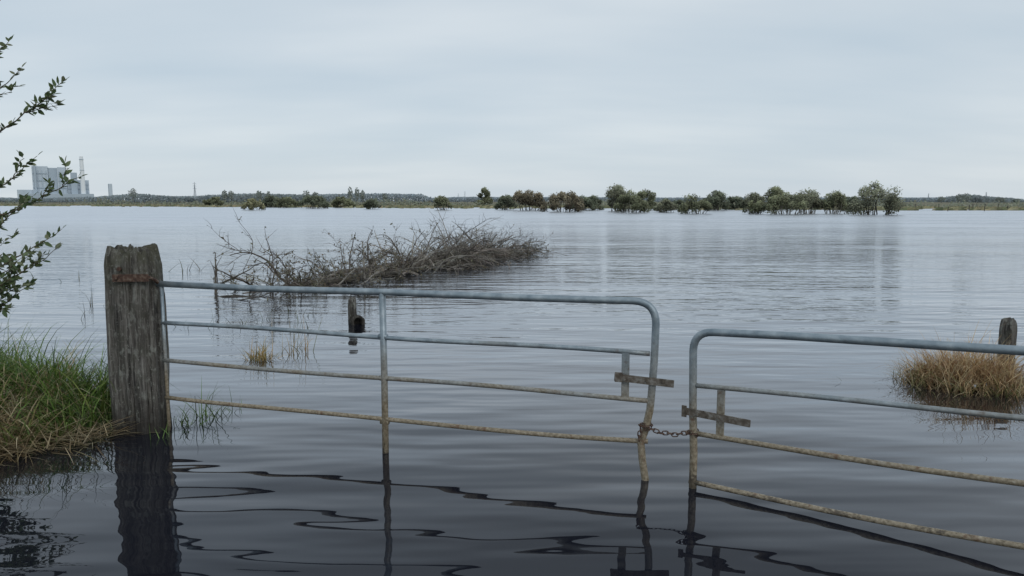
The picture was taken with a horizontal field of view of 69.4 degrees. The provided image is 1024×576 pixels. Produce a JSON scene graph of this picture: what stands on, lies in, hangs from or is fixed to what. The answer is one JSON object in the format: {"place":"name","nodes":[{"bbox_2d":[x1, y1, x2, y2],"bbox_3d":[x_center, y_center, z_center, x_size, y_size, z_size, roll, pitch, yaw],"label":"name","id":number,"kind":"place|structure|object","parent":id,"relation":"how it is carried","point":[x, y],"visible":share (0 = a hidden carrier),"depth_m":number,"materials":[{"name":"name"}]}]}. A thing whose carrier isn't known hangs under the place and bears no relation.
{"place":"outdoors","nodes":[
{"label":"outdoors","id":0,"kind":"place"},
{"bbox_2d":[27,259,840,379],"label":"sparse reeds","id":1,"kind":"object","parent":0,"point":[211,310],"visible":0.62,"depth_m":10.31,"materials":[{"name":"green plant"}]},
{"bbox_2d":[0,201,1022,440],"bbox_3d":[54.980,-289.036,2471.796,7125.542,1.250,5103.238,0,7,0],"label":"ground","id":2,"kind":"structure","parent":0,"point":[923,203],"depth_m":264.57,"materials":[{"name":"green plant"}]},
{"bbox_2d":[0,35,86,317],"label":"willow shrub","id":3,"kind":"object","parent":2,"relation":"on","point":[7,281],"visible":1,"depth_m":5.45,"materials":[{"name":"green plant"}]},
{"bbox_2d":[17,156,112,197],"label":"power station","id":4,"kind":"object","parent":2,"relation":"on","point":[40,183],"visible":0.65,"depth_m":1480.51,"materials":[{"name":"concrete"}]},
{"bbox_2d":[0,304,174,467],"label":"bank grass","id":5,"kind":"structure","parent":2,"relation":"on","point":[69,390],"depth_m":5.22,"materials":[{"name":"green plant"}]},
{"bbox_2d":[104,243,171,433],"bbox_3d":[-2.604,0.520,5.173,0.381,1.660,0.303,0,7,0],"label":"wooden gate post","id":6,"kind":"object","parent":2,"relation":"on","point":[132,277],"visible":0.76,"depth_m":5.07,"materials":[{"name":"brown wood"}]},
{"bbox_2d":[155,281,673,480],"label":"metal farm gate","id":7,"kind":"structure","parent":6,"relation":"attached to","point":[652,381],"depth_m":4.56,"materials":[{"name":"metal"}]},
{"bbox_2d":[637,422,698,441],"bbox_3d":[0.888,0.829,4.188,0.356,0.113,0.092,3,7,24],"label":"rusty chain","id":8,"kind":"object","parent":7,"relation":"attached to","point":[640,425],"visible":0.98,"depth_m":4.18,"materials":[{"name":"metal"}]},
{"bbox_2d":[202,197,223,205],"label":"willow bush","id":9,"kind":"object","parent":2,"relation":"on","point":[217,201],"visible":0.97,"depth_m":210.53,"materials":[{"name":"green plant"}]},
{"bbox_2d":[241,198,265,209],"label":"willow bush","id":10,"kind":"object","parent":2,"relation":"on","point":[250,204],"visible":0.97,"depth_m":133.18,"materials":[{"name":"green plant"}]},
{"bbox_2d":[261,195,279,206],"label":"willow bush","id":11,"kind":"object","parent":2,"relation":"on","point":[270,201],"visible":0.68,"depth_m":188.20,"materials":[{"name":"green plant"}]},
{"bbox_2d":[274,196,298,207],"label":"willow bush","id":12,"kind":"object","parent":2,"relation":"on","point":[284,202],"visible":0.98,"depth_m":179.61,"materials":[{"name":"green plant"}]},
{"bbox_2d":[298,194,330,207],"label":"willow bush","id":13,"kind":"object","parent":2,"relation":"on","point":[320,201],"visible":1,"depth_m":162.51,"materials":[{"name":"green plant"}]},
{"bbox_2d":[331,196,355,207],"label":"willow bush","id":14,"kind":"object","parent":2,"relation":"on","point":[337,202],"visible":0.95,"depth_m":179.07,"materials":[{"name":"green plant"}]},
{"bbox_2d":[348,297,364,324],"bbox_3d":[-2.060,0.466,9.758,0.194,0.698,0.316,-3,7,-21],"label":"wooden fence post","id":15,"kind":"object","parent":2,"relation":"on","point":[354,318],"visible":0.63,"depth_m":9.69,"materials":[{"name":"grey wood"}]},
{"bbox_2d":[363,198,380,208],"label":"willow bush","id":16,"kind":"object","parent":2,"relation":"on","point":[370,203],"visible":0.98,"depth_m":149.38,"materials":[{"name":"green plant"}]},
{"bbox_2d":[206,204,562,299],"bbox_3d":[-2.302,-1.149,18.143,4.869,2.036,13.685,3,7,25],"label":"fallen tree","id":17,"kind":"object","parent":2,"relation":"on","point":[473,254],"visible":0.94,"depth_m":16.06,"materials":[{"name":"brown wood"}]},
{"bbox_2d":[433,195,452,209],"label":"willow bush","id":18,"kind":"object","parent":2,"relation":"on","point":[440,201],"visible":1,"depth_m":132.93,"materials":[{"name":"green plant"}]},
{"bbox_2d":[475,187,493,204],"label":"willow bush","id":19,"kind":"object","parent":2,"relation":"on","point":[486,198],"visible":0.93,"depth_m":210.63,"materials":[{"name":"green plant"}]},
{"bbox_2d":[493,194,518,209],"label":"willow bush","id":20,"kind":"object","parent":2,"relation":"on","point":[505,200],"visible":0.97,"depth_m":138.18,"materials":[{"name":"green plant"}]},
{"bbox_2d":[8,203,1007,210],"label":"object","id":21,"kind":"object","parent":2,"relation":"on","point":[915,206],"visible":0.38,"depth_m":128.78,"materials":[{"name":"green plant"}]},
{"bbox_2d":[0,187,1023,202],"bbox_3d":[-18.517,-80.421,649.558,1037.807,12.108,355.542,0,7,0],"label":"distant tree line","id":22,"kind":"object","parent":2,"relation":"on","point":[134,196],"visible":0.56,"depth_m":593.84,"materials":[{"name":"green plant"}]},
{"bbox_2d":[0,204,1023,210],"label":"reed margin","id":23,"kind":"object","parent":2,"relation":"on","point":[1014,208],"visible":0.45,"depth_m":176.12,"materials":[{"name":"green plant"}]},
{"bbox_2d":[0,194,1023,207],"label":"distant scrub","id":24,"kind":"object","parent":2,"relation":"on","point":[418,203],"visible":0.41,"depth_m":227.97,"materials":[{"name":"green plant"}]},
{"bbox_2d":[512,189,547,209],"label":"willow bush","id":25,"kind":"object","parent":2,"relation":"on","point":[527,198],"visible":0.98,"depth_m":127.21,"materials":[{"name":"green plant"}]},
{"bbox_2d":[539,190,584,211],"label":"willow bush","id":26,"kind":"object","parent":2,"relation":"on","point":[561,197],"visible":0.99,"depth_m":111.31,"materials":[{"name":"green plant"}]},
{"bbox_2d":[565,195,596,209],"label":"willow bush","id":27,"kind":"object","parent":2,"relation":"on","point":[588,201],"visible":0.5,"depth_m":127.89,"materials":[{"name":"green plant"}]},
{"bbox_2d":[584,194,603,209],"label":"willow bush","id":28,"kind":"object","parent":2,"relation":"on","point":[596,200],"visible":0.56,"depth_m":132.75,"materials":[{"name":"green plant"}]},
{"bbox_2d":[604,183,631,210],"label":"willow bush","id":29,"kind":"object","parent":2,"relation":"on","point":[614,192],"visible":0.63,"depth_m":118.67,"materials":[{"name":"green plant"}]},
{"bbox_2d":[613,190,651,212],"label":"willow bush","id":30,"kind":"object","parent":2,"relation":"on","point":[633,199],"visible":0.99,"depth_m":102.39,"materials":[{"name":"green plant"}]},
{"bbox_2d":[636,189,656,209],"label":"willow bush","id":31,"kind":"object","parent":2,"relation":"on","point":[650,196],"visible":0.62,"depth_m":137.59,"materials":[{"name":"green plant"}]},
{"bbox_2d":[653,198,678,211],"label":"willow bush","id":32,"kind":"object","parent":2,"relation":"on","point":[665,205],"visible":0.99,"depth_m":105.08,"materials":[{"name":"green plant"}]},
{"bbox_2d":[673,199,688,209],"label":"willow bush","id":33,"kind":"object","parent":2,"relation":"on","point":[678,202],"visible":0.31,"depth_m":137.73,"materials":[{"name":"green plant"}]},
{"bbox_2d":[677,193,712,213],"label":"willow bush","id":34,"kind":"object","parent":2,"relation":"on","point":[695,206],"visible":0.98,"depth_m":94.47,"materials":[{"name":"green plant"}]},
{"bbox_2d":[706,190,731,209],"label":"willow bush","id":35,"kind":"object","parent":2,"relation":"on","point":[716,197],"visible":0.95,"depth_m":128.01,"materials":[{"name":"green plant"}]},
{"bbox_2d":[724,196,746,209],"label":"willow bush","id":36,"kind":"object","parent":2,"relation":"on","point":[737,200],"visible":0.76,"depth_m":137.86,"materials":[{"name":"green plant"}]},
{"bbox_2d":[742,200,765,213],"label":"willow bush","id":37,"kind":"object","parent":2,"relation":"on","point":[760,207],"visible":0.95,"depth_m":91.69,"materials":[{"name":"green plant"}]},
{"bbox_2d":[740,192,767,209],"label":"willow bush","id":38,"kind":"object","parent":2,"relation":"on","point":[754,197],"visible":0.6,"depth_m":127.76,"materials":[{"name":"green plant"}]},
{"bbox_2d":[763,186,786,209],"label":"willow bush","id":39,"kind":"object","parent":2,"relation":"on","point":[774,191],"visible":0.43,"depth_m":137.23,"materials":[{"name":"green plant"}]},
{"bbox_2d":[765,190,808,214],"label":"willow bush","id":40,"kind":"object","parent":2,"relation":"on","point":[774,203],"visible":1,"depth_m":89.65,"materials":[{"name":"green plant"}]},
{"bbox_2d":[793,187,822,213],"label":"willow bush","id":41,"kind":"object","parent":2,"relation":"on","point":[812,198],"visible":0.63,"depth_m":94.46,"materials":[{"name":"green plant"}]},
{"bbox_2d":[815,190,851,213],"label":"willow bush","id":42,"kind":"object","parent":2,"relation":"on","point":[833,200],"visible":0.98,"depth_m":94.45,"materials":[{"name":"green plant"}]},
{"bbox_2d":[839,196,862,210],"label":"willow bush","id":43,"kind":"object","parent":2,"relation":"on","point":[849,199],"visible":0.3,"depth_m":119.16,"materials":[{"name":"green plant"}]},
{"bbox_2d":[843,180,906,214],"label":"willow bush","id":44,"kind":"object","parent":2,"relation":"on","point":[892,200],"visible":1,"depth_m":86.98,"materials":[{"name":"green plant"}]},
{"bbox_2d":[996,317,1016,367],"bbox_3d":[4.658,0.704,6.978,0.153,0.874,0.151,0,7,0],"label":"wooden fence post","id":45,"kind":"object","parent":2,"relation":"on","point":[1007,329],"visible":0.36,"depth_m":6.90,"materials":[{"name":"grey wood"}]},
{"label":"wooden gate post","id":46,"kind":"object","parent":2,"relation":"on","visible":0},
{"bbox_2d":[681,328,1023,549],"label":"metal farm gate","id":47,"kind":"structure","parent":46,"relation":"attached to","point":[720,417],"depth_m":3.69,"materials":[{"name":"metal"}]},
{"bbox_2d":[0,206,1023,575],"bbox_3d":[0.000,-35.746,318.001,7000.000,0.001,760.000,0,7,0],"label":"water","id":48,"kind":"structure","parent":0,"point":[252,492],"depth_m":5.75,"materials":[{"name":"black liquid"}]},
{"bbox_2d":[149,377,241,439],"bbox_3d":[-2.273,0.829,5.367,0.558,0.360,0.780,-2,7,-15],"label":"sedge plant","id":49,"kind":"object","parent":48,"relation":"on","point":[202,415],"visible":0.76,"depth_m":5.45,"materials":[{"name":"green plant"}]},
{"bbox_2d":[241,319,321,361],"bbox_3d":[-2.471,0.517,7.735,0.638,0.427,1.076,3,7,23],"label":"dry grass tuft","id":50,"kind":"object","parent":48,"relation":"on","point":[263,356],"visible":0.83,"depth_m":7.57,"materials":[{"name":"brown plant"}]},
{"bbox_2d":[876,319,1023,401],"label":"dry grass tussock","id":51,"kind":"object","parent":48,"relation":"in","point":[961,372],"visible":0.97,"depth_m":6.35,"materials":[{"name":"brown plant"}]},
{"bbox_2d":[0,0,1023,200],"label":"sky","id":52,"kind":"structure","parent":0,"point":[430,98],"materials":[{"name":"grey"}]}
]}

